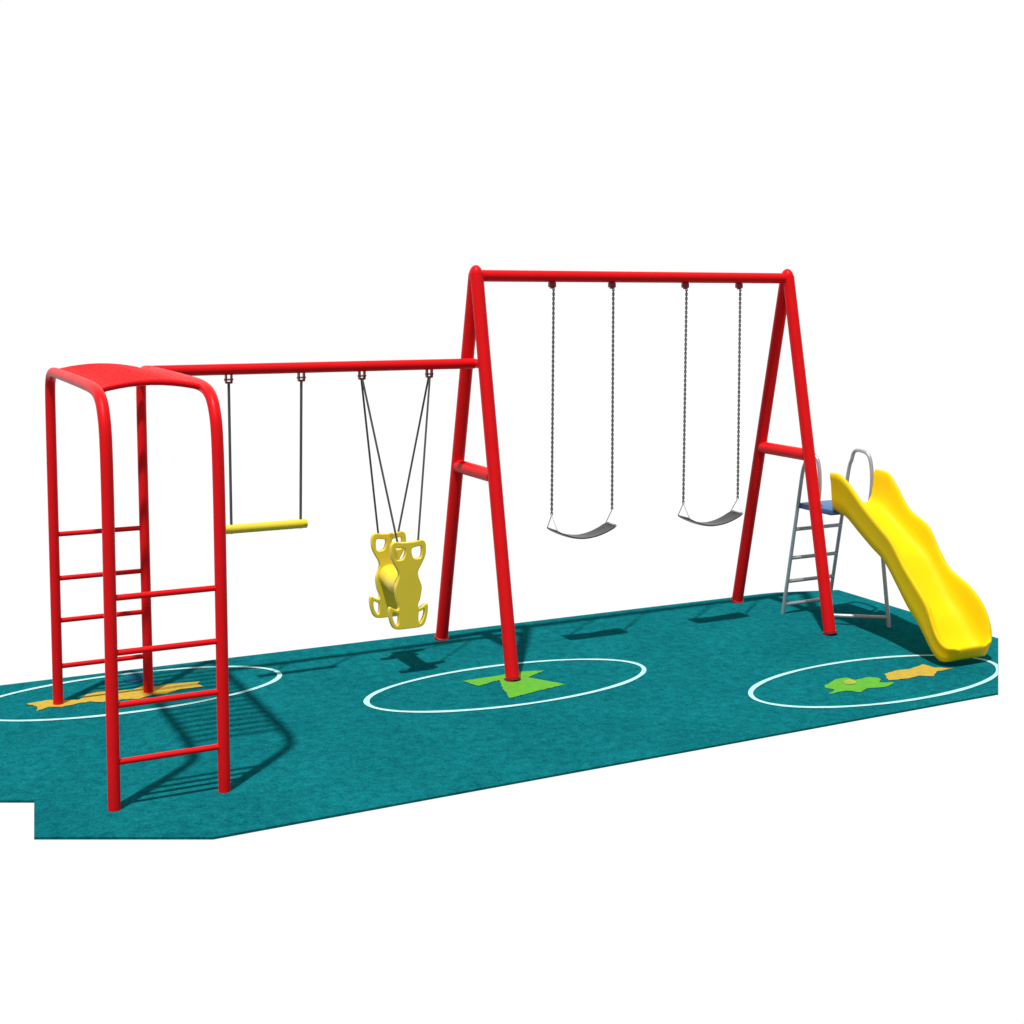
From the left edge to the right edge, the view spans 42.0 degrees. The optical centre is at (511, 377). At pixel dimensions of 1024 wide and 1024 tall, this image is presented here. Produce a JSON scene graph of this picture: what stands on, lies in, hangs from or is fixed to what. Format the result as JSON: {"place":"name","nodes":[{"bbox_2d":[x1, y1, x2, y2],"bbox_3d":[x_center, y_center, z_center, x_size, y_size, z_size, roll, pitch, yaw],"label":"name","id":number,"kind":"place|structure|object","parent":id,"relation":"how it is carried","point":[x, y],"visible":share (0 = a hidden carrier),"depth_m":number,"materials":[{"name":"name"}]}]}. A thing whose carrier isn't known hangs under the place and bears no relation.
{"place":"outdoors","nodes":[
{"label":"outdoors","id":0,"kind":"place"},
{"bbox_2d":[0,590,997,839],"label":"ground","id":1,"kind":"structure","parent":0,"point":[322,733],"depth_m":7.96,"materials":[{"name":"teal rubber"}]},
{"bbox_2d":[45,265,836,811],"bbox_3d":[-0.102,0.612,8.586,5.564,2.679,2.011,-2,5,-33],"label":"swing frame","id":2,"kind":"object","parent":1,"relation":"on","point":[97,381],"visible":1,"depth_m":8.25,"materials":[{"name":"metal"}]},
{"bbox_2d":[226,382,307,533],"bbox_3d":[-1.537,0.495,8.301,0.526,0.936,0.058,-2,4,-27],"label":"trapeze swing","id":3,"kind":"object","parent":2,"relation":"hanging from","point":[300,523],"visible":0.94,"depth_m":8.30,"materials":[{"name":"yellow plastic"}]},
{"bbox_2d":[360,377,430,629],"bbox_3d":[-0.758,0.808,8.718,0.483,1.614,0.374,-2,4,-27],"label":"glider swing","id":4,"kind":"object","parent":2,"relation":"hanging from","point":[398,585],"visible":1,"depth_m":8.63,"materials":[{"name":"yellow plastic"}]},
{"bbox_2d":[547,287,616,538],"bbox_3d":[0.496,0.251,9.316,0.504,1.766,0.153,-2,4,-27],"label":"belt swing","id":5,"kind":"object","parent":2,"relation":"hanging from","point":[605,527],"visible":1,"depth_m":9.37,"materials":[{"name":"rubber"}]},
{"bbox_2d":[678,288,742,525],"bbox_3d":[1.473,0.220,9.810,0.504,1.761,0.153,-2,4,-27],"label":"belt swing","id":6,"kind":"object","parent":2,"relation":"hanging from","point":[731,515],"visible":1,"depth_m":9.86,"materials":[{"name":"rubber"}]},
{"bbox_2d":[781,448,991,661],"bbox_3d":[2.688,1.230,9.639,0.478,1.303,1.727,-2,4,-27],"label":"slide","id":7,"kind":"object","parent":1,"relation":"on","point":[944,604],"visible":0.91,"depth_m":9.42,"materials":[{"name":"plastic"}]},
{"bbox_2d":[0,0,1023,1023],"label":"sky","id":8,"kind":"structure","parent":0,"point":[183,182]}
]}

